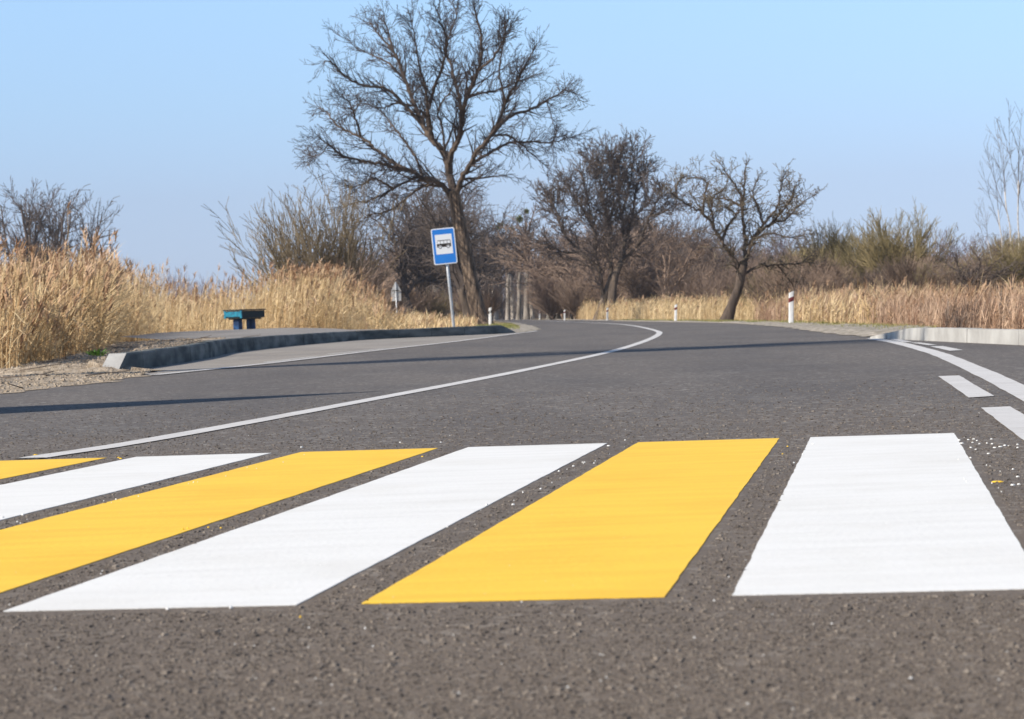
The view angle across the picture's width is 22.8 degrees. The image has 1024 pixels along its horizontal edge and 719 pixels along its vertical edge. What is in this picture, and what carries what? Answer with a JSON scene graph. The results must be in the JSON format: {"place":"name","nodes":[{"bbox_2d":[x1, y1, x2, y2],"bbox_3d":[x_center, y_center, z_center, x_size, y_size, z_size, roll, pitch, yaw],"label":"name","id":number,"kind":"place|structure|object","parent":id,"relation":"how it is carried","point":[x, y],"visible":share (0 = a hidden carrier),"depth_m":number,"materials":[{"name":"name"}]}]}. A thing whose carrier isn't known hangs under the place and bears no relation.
{"place":"outdoors","nodes":[
{"label":"outdoors","id":0,"kind":"place"},
{"bbox_2d":[119,328,385,340],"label":"bus platform","id":1,"kind":"structure","parent":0,"point":[238,333],"depth_m":51.11,"materials":[{"name":"concrete"}]},
{"bbox_2d":[223,309,265,329],"bbox_3d":[-6.422,-0.940,61.139,0.560,0.536,0.980,-1,1,31],"label":"bench","id":2,"kind":"object","parent":1,"relation":"on","point":[237,316],"visible":0.91,"depth_m":60.85,"materials":[{"name":"teal paint"}]},
{"bbox_2d":[0,319,1023,718],"bbox_3d":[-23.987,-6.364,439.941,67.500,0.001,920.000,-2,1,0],"label":"road","id":3,"kind":"structure","parent":0,"point":[674,359],"depth_m":7.75,"materials":[{"name":"asphalt"}]},
{"bbox_2d":[0,458,103,478],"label":"crosswalk stripe","id":4,"kind":"object","parent":3,"relation":"on","point":[10,468],"visible":1,"depth_m":7.44,"materials":[{"name":"yellow paint"}]},
{"bbox_2d":[0,453,269,519],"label":"crosswalk stripe","id":5,"kind":"object","parent":3,"relation":"on","point":[19,498],"visible":1,"depth_m":6.61,"materials":[{"name":"white paint"}]},
{"bbox_2d":[0,448,436,592],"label":"crosswalk stripe","id":6,"kind":"object","parent":3,"relation":"on","point":[54,545],"visible":1,"depth_m":5.37,"materials":[{"name":"yellow paint"}]},
{"bbox_2d":[3,443,606,611],"bbox_3d":[-0.215,0.301,5.560,0.420,0.001,4.102,-2,1,8],"label":"crosswalk stripe","id":7,"kind":"object","parent":3,"relation":"on","point":[298,555],"visible":1,"depth_m":4.52,"materials":[{"name":"white paint"}]},
{"bbox_2d":[103,325,515,368],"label":"kerb","id":8,"kind":"structure","parent":3,"relation":"on","point":[151,358],"depth_m":39.29,"materials":[{"name":"concrete"}]},
{"bbox_2d":[142,333,513,374],"bbox_3d":[-2.589,-0.198,39.094,3.016,0.001,36.155,-2,1,4],"label":"bus bay","id":9,"kind":"object","parent":3,"relation":"on","point":[260,356],"visible":0.91,"depth_m":34.22,"materials":[{"name":"concrete"}]},
{"bbox_2d":[14,320,661,458],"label":"lane line","id":10,"kind":"object","parent":3,"relation":"on","point":[218,427],"visible":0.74,"depth_m":11.01,"materials":[{"name":"white paint"}]},
{"bbox_2d":[152,331,532,374],"bbox_3d":[-1.050,-0.285,40.838,0.361,0.001,40.063,-2,1,5],"label":"lane line","id":11,"kind":"object","parent":3,"relation":"on","point":[322,356],"visible":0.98,"depth_m":27.74,"materials":[{"name":"white paint"}]},
{"bbox_2d":[1,438,1020,678],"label":"paint drips","id":12,"kind":"object","parent":3,"relation":"on","point":[167,608],"visible":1,"depth_m":6.24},
{"bbox_2d":[0,372,1023,718],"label":"aggregate","id":13,"kind":"object","parent":3,"relation":"on","point":[452,684],"visible":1,"depth_m":2.98,"materials":[{"name":"asphalt"}]},
{"bbox_2d":[362,438,778,603],"bbox_3d":[0.291,0.284,5.501,0.420,0.001,4.102,-2,1,8],"label":"crosswalk stripe","id":14,"kind":"object","parent":3,"relation":"on","point":[661,507],"visible":1,"depth_m":4.46,"materials":[{"name":"yellow paint"}]},
{"bbox_2d":[732,433,1023,595],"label":"crosswalk stripe","id":15,"kind":"object","parent":3,"relation":"on","point":[887,513],"visible":1,"depth_m":4.40,"materials":[{"name":"white paint"}]},
{"bbox_2d":[868,338,1023,400],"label":"lane line","id":16,"kind":"object","parent":3,"relation":"on","point":[1011,386],"visible":1,"depth_m":13.71,"materials":[{"name":"white paint"}]},
{"bbox_2d":[870,327,1023,344],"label":"kerb","id":17,"kind":"structure","parent":3,"relation":"on","point":[991,336],"depth_m":23.32,"materials":[{"name":"concrete"}]},
{"bbox_2d":[939,375,993,396],"bbox_3d":[2.051,0.116,11.553,0.110,0.001,3.028,-2,1,7],"label":"road marking","id":18,"kind":"object","parent":3,"relation":"on","point":[967,388],"visible":1,"depth_m":11.30,"materials":[{"name":"white paint"}]},
{"bbox_2d":[981,406,1023,439],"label":"road marking","id":19,"kind":"object","parent":3,"relation":"on","point":[1010,418],"visible":1,"depth_m":8.25,"materials":[{"name":"white paint"}]},
{"bbox_2d":[0,0,1023,303],"label":"sky","id":20,"kind":"structure","parent":0,"point":[170,109],"materials":[{"name":"blue"}]},
{"bbox_2d":[493,318,930,336],"bbox_3d":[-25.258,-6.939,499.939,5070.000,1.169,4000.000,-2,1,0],"label":"ground","id":21,"kind":"structure","parent":0,"point":[635,321],"depth_m":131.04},
{"bbox_2d":[0,177,65,266],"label":"bare shrub","id":22,"kind":"object","parent":21,"relation":"on","point":[25,226],"visible":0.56,"depth_m":199.46,"materials":[{"name":"brown plant"}]},
{"bbox_2d":[1,180,88,262],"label":"bush","id":23,"kind":"object","parent":21,"relation":"on","point":[39,235],"visible":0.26,"depth_m":203.78,"materials":[{"name":"brown plant"}]},
{"bbox_2d":[12,187,87,273],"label":"bare shrub","id":24,"kind":"object","parent":21,"relation":"on","point":[56,236],"visible":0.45,"depth_m":198.38,"materials":[{"name":"brown plant"}]},
{"bbox_2d":[45,192,123,264],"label":"bush","id":25,"kind":"object","parent":21,"relation":"on","point":[90,234],"visible":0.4,"depth_m":196.41,"materials":[{"name":"brown plant"}]},
{"bbox_2d":[0,202,215,367],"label":"reeds","id":26,"kind":"object","parent":21,"relation":"on","point":[83,304],"visible":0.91,"depth_m":28.54,"materials":[{"name":"plant"}]},
{"bbox_2d":[0,338,218,393],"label":"soil bank","id":27,"kind":"structure","parent":21,"relation":"on","point":[90,366],"depth_m":23.16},
{"bbox_2d":[0,337,224,392],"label":"soil clods","id":28,"kind":"object","parent":27,"relation":"on","point":[116,376],"visible":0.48,"depth_m":22.20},
{"bbox_2d":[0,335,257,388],"bbox_3d":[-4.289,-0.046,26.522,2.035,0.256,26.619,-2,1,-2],"label":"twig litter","id":29,"kind":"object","parent":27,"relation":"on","point":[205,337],"visible":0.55,"depth_m":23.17,"materials":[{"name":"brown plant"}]},
{"bbox_2d":[106,255,392,332],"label":"reeds","id":30,"kind":"object","parent":21,"relation":"on","point":[183,315],"visible":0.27,"depth_m":66.03,"materials":[{"name":"plant"}]},
{"bbox_2d":[202,162,411,302],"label":"willow shrub","id":31,"kind":"object","parent":21,"relation":"on","point":[347,237],"visible":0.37,"depth_m":91.35,"materials":[{"name":"plant"}]},
{"bbox_2d":[256,257,398,306],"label":"bare shrub","id":32,"kind":"object","parent":21,"relation":"on","point":[367,277],"visible":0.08,"depth_m":87.59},
{"bbox_2d":[321,228,399,282],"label":"bare tree","id":33,"kind":"object","parent":21,"relation":"on","point":[382,265],"visible":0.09,"depth_m":159.31,"materials":[{"name":"brown plant"}]},
{"bbox_2d":[268,294,478,329],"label":"dry grass","id":34,"kind":"structure","parent":21,"relation":"on","point":[411,321],"depth_m":70.76,"materials":[{"name":"plant"}]},
{"bbox_2d":[336,227,413,296],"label":"bare tree","id":35,"kind":"object","parent":21,"relation":"on","point":[379,273],"visible":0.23,"depth_m":168.75,"materials":[{"name":"brown plant"}]},
{"bbox_2d":[351,290,422,318],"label":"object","id":36,"kind":"object","parent":21,"relation":"on","point":[396,306],"visible":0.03,"depth_m":84.08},
{"bbox_2d":[364,232,412,293],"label":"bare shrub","id":37,"kind":"object","parent":21,"relation":"on","point":[387,275],"visible":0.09,"depth_m":180.49,"materials":[{"name":"brown plant"}]},
{"bbox_2d":[391,282,400,312],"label":"road sign","id":38,"kind":"object","parent":21,"relation":"on","point":[396,295],"visible":0.91,"depth_m":150.00,"materials":[{"name":"metal"}]},
{"bbox_2d":[385,278,440,317],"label":"bare shrub","id":39,"kind":"object","parent":21,"relation":"on","point":[412,299],"visible":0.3,"depth_m":172.54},
{"bbox_2d":[357,176,481,312],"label":"avenue tree","id":40,"kind":"object","parent":21,"relation":"on","point":[403,266],"visible":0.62,"depth_m":170.55,"materials":[{"name":"brown plant"}]},
{"bbox_2d":[372,176,493,315],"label":"avenue tree","id":41,"kind":"object","parent":21,"relation":"on","point":[432,279],"visible":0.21,"depth_m":175.74,"materials":[{"name":"brown plant"}]},
{"bbox_2d":[382,181,485,318],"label":"avenue tree","id":42,"kind":"object","parent":21,"relation":"on","point":[439,217],"visible":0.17,"depth_m":198.30,"materials":[{"name":"brown plant"}]},
{"bbox_2d":[420,293,450,318],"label":"bare shrub","id":43,"kind":"object","parent":21,"relation":"on","point":[439,310],"visible":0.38,"depth_m":174.73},
{"bbox_2d":[381,158,499,317],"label":"avenue tree","id":44,"kind":"object","parent":21,"relation":"on","point":[456,273],"visible":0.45,"depth_m":134.66,"materials":[{"name":"brown plant"}]},
{"bbox_2d":[287,0,599,324],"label":"linden tree","id":45,"kind":"object","parent":21,"relation":"on","point":[471,284],"visible":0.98,"depth_m":108.65,"materials":[{"name":"brown plant"}]},
{"bbox_2d":[431,227,456,326],"bbox_3d":[-1.605,-1.939,63.429,0.585,2.690,0.111,-6,2,-4],"label":"bus stop sign","id":46,"kind":"object","parent":21,"relation":"on","point":[444,246],"visible":0.98,"depth_m":63.35,"materials":[{"name":"metal"}]},
{"bbox_2d":[390,163,501,294],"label":"avenue tree","id":47,"kind":"object","parent":21,"relation":"on","point":[429,287],"visible":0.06,"depth_m":249.85,"materials":[{"name":"brown plant"}]},
{"bbox_2d":[414,175,528,319],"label":"avenue tree","id":48,"kind":"object","parent":21,"relation":"on","point":[504,221],"visible":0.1,"depth_m":251.34,"materials":[{"name":"brown plant"}]},
{"bbox_2d":[443,287,499,315],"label":"bare shrub","id":49,"kind":"object","parent":21,"relation":"on","point":[458,302],"visible":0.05,"depth_m":209.64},
{"bbox_2d":[375,247,571,319],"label":"dense wood","id":50,"kind":"object","parent":21,"relation":"on","point":[543,315],"visible":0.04,"depth_m":327.23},
{"bbox_2d":[453,278,518,316],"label":"bare shrub","id":51,"kind":"object","parent":21,"relation":"on","point":[489,298],"visible":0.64,"depth_m":199.95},
{"bbox_2d":[445,189,531,291],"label":"avenue tree","id":52,"kind":"object","parent":21,"relation":"on","point":[487,268],"visible":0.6,"depth_m":219.65,"materials":[{"name":"brown plant"}]},
{"bbox_2d":[500,241,514,318],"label":"avenue tree","id":53,"kind":"object","parent":21,"relation":"on","point":[512,311],"visible":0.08,"depth_m":279.63,"materials":[{"name":"grey plant"}]},
{"bbox_2d":[498,244,519,319],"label":"avenue tree","id":54,"kind":"object","parent":21,"relation":"on","point":[507,316],"visible":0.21,"depth_m":239.75,"materials":[{"name":"grey plant"}]},
{"bbox_2d":[504,225,531,319],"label":"avenue tree","id":55,"kind":"object","parent":21,"relation":"on","point":[518,315],"visible":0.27,"depth_m":224.64,"materials":[{"name":"grey plant"}]},
{"bbox_2d":[498,321,540,332],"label":"gravel verge","id":56,"kind":"structure","parent":21,"relation":"on","point":[524,327],"depth_m":70.05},
{"bbox_2d":[512,198,539,318],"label":"avenue tree","id":57,"kind":"object","parent":21,"relation":"on","point":[526,314],"visible":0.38,"depth_m":234.76,"materials":[{"name":"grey plant"}]},
{"bbox_2d":[499,229,563,299],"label":"avenue tree","id":58,"kind":"object","parent":21,"relation":"on","point":[526,285],"visible":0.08,"depth_m":229.77,"materials":[{"name":"brown plant"}]},
{"bbox_2d":[488,242,586,318],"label":"bare tree","id":59,"kind":"object","parent":21,"relation":"on","point":[524,269],"visible":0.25,"depth_m":186.15,"materials":[{"name":"brown plant"}]},
{"bbox_2d":[517,273,576,319],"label":"bare shrub","id":60,"kind":"object","parent":21,"relation":"on","point":[547,303],"visible":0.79,"depth_m":180.87,"materials":[{"name":"plant"}]},
{"bbox_2d":[475,206,635,318],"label":"bare tree","id":61,"kind":"object","parent":21,"relation":"on","point":[524,239],"visible":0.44,"depth_m":189.88,"materials":[{"name":"brown plant"}]},
{"bbox_2d":[498,223,619,318],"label":"bare tree","id":62,"kind":"object","parent":21,"relation":"on","point":[547,316],"visible":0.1,"depth_m":192.82,"materials":[{"name":"brown plant"}]},
{"bbox_2d":[514,243,607,303],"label":"bare tree","id":63,"kind":"object","parent":21,"relation":"on","point":[544,274],"visible":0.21,"depth_m":183.96,"materials":[{"name":"brown plant"}]},
{"bbox_2d":[547,274,597,318],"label":"bare shrub","id":64,"kind":"object","parent":21,"relation":"on","point":[569,300],"visible":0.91,"depth_m":173.43,"materials":[{"name":"plant"}]},
{"bbox_2d":[133,225,1021,325],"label":"distant wood","id":65,"kind":"object","parent":21,"relation":"on","point":[773,251],"visible":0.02,"depth_m":471.96,"materials":[{"name":"plant"}]},
{"bbox_2d":[541,250,613,318],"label":"bare tree","id":66,"kind":"object","parent":21,"relation":"on","point":[572,274],"visible":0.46,"depth_m":175.35,"materials":[{"name":"brown plant"}]},
{"bbox_2d":[516,212,650,302],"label":"bare tree","id":67,"kind":"object","parent":21,"relation":"on","point":[572,264],"visible":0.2,"depth_m":181.83,"materials":[{"name":"brown plant"}]},
{"bbox_2d":[569,244,648,301],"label":"bare tree","id":68,"kind":"object","parent":21,"relation":"on","point":[597,291],"visible":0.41,"depth_m":172.66,"materials":[{"name":"brown plant"}]},
{"bbox_2d":[561,220,663,301],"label":"bare tree","id":69,"kind":"object","parent":21,"relation":"on","point":[633,244],"visible":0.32,"depth_m":175.56,"materials":[{"name":"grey plant"}]},
{"bbox_2d":[522,123,714,319],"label":"twin trunk tree","id":70,"kind":"object","parent":21,"relation":"on","point":[624,178],"visible":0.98,"depth_m":149.59,"materials":[{"name":"brown plant"}]},
{"bbox_2d":[606,245,662,304],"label":"bare tree","id":71,"kind":"object","parent":21,"relation":"on","point":[630,281],"visible":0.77,"depth_m":152.27,"materials":[{"name":"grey plant"}]},
{"bbox_2d":[555,199,717,287],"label":"bare tree","id":72,"kind":"object","parent":21,"relation":"on","point":[620,234],"visible":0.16,"depth_m":179.00,"materials":[{"name":"grey plant"}]},
{"bbox_2d":[604,257,689,303],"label":"bare shrub","id":73,"kind":"object","parent":21,"relation":"on","point":[651,285],"visible":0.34,"depth_m":177.97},
{"bbox_2d":[612,201,688,251],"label":"avenue tree","id":74,"kind":"object","parent":21,"relation":"on","point":[677,218],"visible":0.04,"depth_m":235.42,"materials":[{"name":"brown plant"}]},
{"bbox_2d":[619,225,687,283],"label":"avenue tree","id":75,"kind":"object","parent":21,"relation":"on","point":[655,242],"visible":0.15,"depth_m":193.61,"materials":[{"name":"brown plant"}]},
{"bbox_2d":[616,202,728,300],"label":"bare tree","id":76,"kind":"object","parent":21,"relation":"on","point":[679,279],"visible":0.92,"depth_m":149.90,"materials":[{"name":"brown plant"}]},
{"bbox_2d":[638,242,707,290],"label":"bare tree","id":77,"kind":"object","parent":21,"relation":"on","point":[685,267],"visible":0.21,"depth_m":178.49,"materials":[{"name":"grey plant"}]},
{"bbox_2d":[648,272,714,300],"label":"bare shrub","id":78,"kind":"object","parent":21,"relation":"on","point":[681,286],"visible":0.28,"depth_m":172.35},
{"bbox_2d":[619,262,762,302],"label":"thicket","id":79,"kind":"object","parent":21,"relation":"on","point":[711,289],"visible":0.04,"depth_m":171.85,"materials":[{"name":"plant"}]},
{"bbox_2d":[680,237,767,287],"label":"bush","id":80,"kind":"object","parent":21,"relation":"on","point":[708,261],"visible":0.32,"depth_m":191.72,"materials":[{"name":"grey plant"}]},
{"bbox_2d":[688,257,763,301],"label":"bare shrub","id":81,"kind":"object","parent":21,"relation":"on","point":[732,273],"visible":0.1,"depth_m":191.71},
{"bbox_2d":[705,266,748,305],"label":"bare shrub","id":82,"kind":"object","parent":21,"relation":"on","point":[720,277],"visible":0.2,"depth_m":177.48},
{"bbox_2d":[708,225,750,267],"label":"avenue tree","id":83,"kind":"object","parent":21,"relation":"on","point":[726,258],"visible":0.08,"depth_m":230.39,"materials":[{"name":"brown plant"}]},
{"bbox_2d":[684,231,788,273],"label":"bush","id":84,"kind":"object","parent":21,"relation":"on","point":[719,257],"visible":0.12,"depth_m":203.20,"materials":[{"name":"grey plant"}]},
{"bbox_2d":[657,150,836,320],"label":"apple tree","id":85,"kind":"object","parent":21,"relation":"on","point":[740,267],"visible":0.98,"depth_m":85.86,"materials":[{"name":"brown plant"}]},
{"bbox_2d":[725,275,774,319],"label":"bare shrub","id":86,"kind":"object","parent":21,"relation":"on","point":[744,297],"visible":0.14,"depth_m":112.79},
{"bbox_2d":[731,256,822,313],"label":"bare shrub","id":87,"kind":"object","parent":21,"relation":"on","point":[764,286],"visible":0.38,"depth_m":90.56,"materials":[{"name":"plant"}]},
{"bbox_2d":[621,319,936,328],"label":"short grass","id":88,"kind":"structure","parent":21,"relation":"on","point":[818,322],"depth_m":55.85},
{"bbox_2d":[748,225,815,260],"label":"avenue tree","id":89,"kind":"object","parent":21,"relation":"on","point":[784,243],"visible":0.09,"depth_m":297.80,"materials":[{"name":"brown plant"}]},
{"bbox_2d":[789,291,793,322],"bbox_3d":[6.036,-1.054,54.916,0.118,0.859,0.063,0,1,-2],"label":"marker post","id":90,"kind":"object","parent":21,"relation":"on","point":[791,306],"visible":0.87,"depth_m":54.89,"materials":[{"name":"white plastic"}]},
{"bbox_2d":[576,274,1023,323],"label":"dry grass","id":91,"kind":"structure","parent":21,"relation":"on","point":[696,309],"depth_m":91.35,"materials":[{"name":"plant"}]},
{"bbox_2d":[753,246,849,292],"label":"bare shrub","id":92,"kind":"object","parent":21,"relation":"on","point":[813,266],"visible":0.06,"depth_m":102.57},
{"bbox_2d":[780,239,840,269],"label":"bare shrub","id":93,"kind":"object","parent":21,"relation":"on","point":[795,252],"visible":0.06,"depth_m":120.20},
{"bbox_2d":[776,263,849,298],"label":"bare shrub","id":94,"kind":"object","parent":21,"relation":"on","point":[819,284],"visible":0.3,"depth_m":85.37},
{"bbox_2d":[764,215,877,277],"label":"bare shrub","id":95,"kind":"object","parent":21,"relation":"on","point":[831,239],"visible":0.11,"depth_m":124.15,"materials":[{"name":"plant"}]},
{"bbox_2d":[777,260,870,298],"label":"bare shrub","id":96,"kind":"object","parent":21,"relation":"on","point":[843,275],"visible":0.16,"depth_m":89.06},
{"bbox_2d":[835,263,899,297],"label":"bare shrub","id":97,"kind":"object","parent":21,"relation":"on","point":[870,279],"visible":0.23,"depth_m":87.91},
{"bbox_2d":[826,228,920,292],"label":"bare shrub","id":98,"kind":"object","parent":21,"relation":"on","point":[851,259],"visible":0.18,"depth_m":111.75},
{"bbox_2d":[751,274,1023,328],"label":"dry grass","id":99,"kind":"structure","parent":21,"relation":"on","point":[1002,309],"depth_m":37.79,"materials":[{"name":"plant"}]},
{"bbox_2d":[842,196,963,288],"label":"bare shrub","id":100,"kind":"object","parent":21,"relation":"on","point":[885,247],"visible":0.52,"depth_m":104.53,"materials":[{"name":"plant"}]},
{"bbox_2d":[868,252,952,296],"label":"bare shrub","id":101,"kind":"object","parent":21,"relation":"on","point":[906,274],"visible":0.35,"depth_m":81.86,"materials":[{"name":"plant"}]},
{"bbox_2d":[911,259,979,289],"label":"bare shrub","id":102,"kind":"object","parent":21,"relation":"on","point":[937,275],"visible":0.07,"depth_m":84.52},
{"bbox_2d":[925,261,988,292],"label":"bare shrub","id":103,"kind":"object","parent":21,"relation":"on","point":[945,276],"visible":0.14,"depth_m":83.34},
{"bbox_2d":[923,233,1023,294],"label":"bare shrub","id":104,"kind":"object","parent":21,"relation":"on","point":[978,276],"visible":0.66,"depth_m":62.40,"materials":[{"name":"brown plant"}]},
{"bbox_2d":[958,225,1023,291],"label":"bare shrub","id":105,"kind":"object","parent":21,"relation":"on","point":[1011,256],"visible":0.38,"depth_m":99.20,"materials":[{"name":"plant"}]},
{"bbox_2d":[978,149,1011,249],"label":"birch tree","id":106,"kind":"object","parent":21,"relation":"on","point":[996,190],"visible":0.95,"depth_m":118.30,"materials":[{"name":"grey plant"}]},
{"bbox_2d":[977,116,1016,249],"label":"birch tree","id":107,"kind":"object","parent":21,"relation":"on","point":[1003,160],"visible":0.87,"depth_m":121.85,"materials":[{"name":"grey plant"}]},
{"bbox_2d":[996,98,1023,253],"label":"birch tree","id":108,"kind":"object","parent":21,"relation":"on","point":[1018,186],"visible":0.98,"depth_m":115.63,"materials":[{"name":"grey plant"}]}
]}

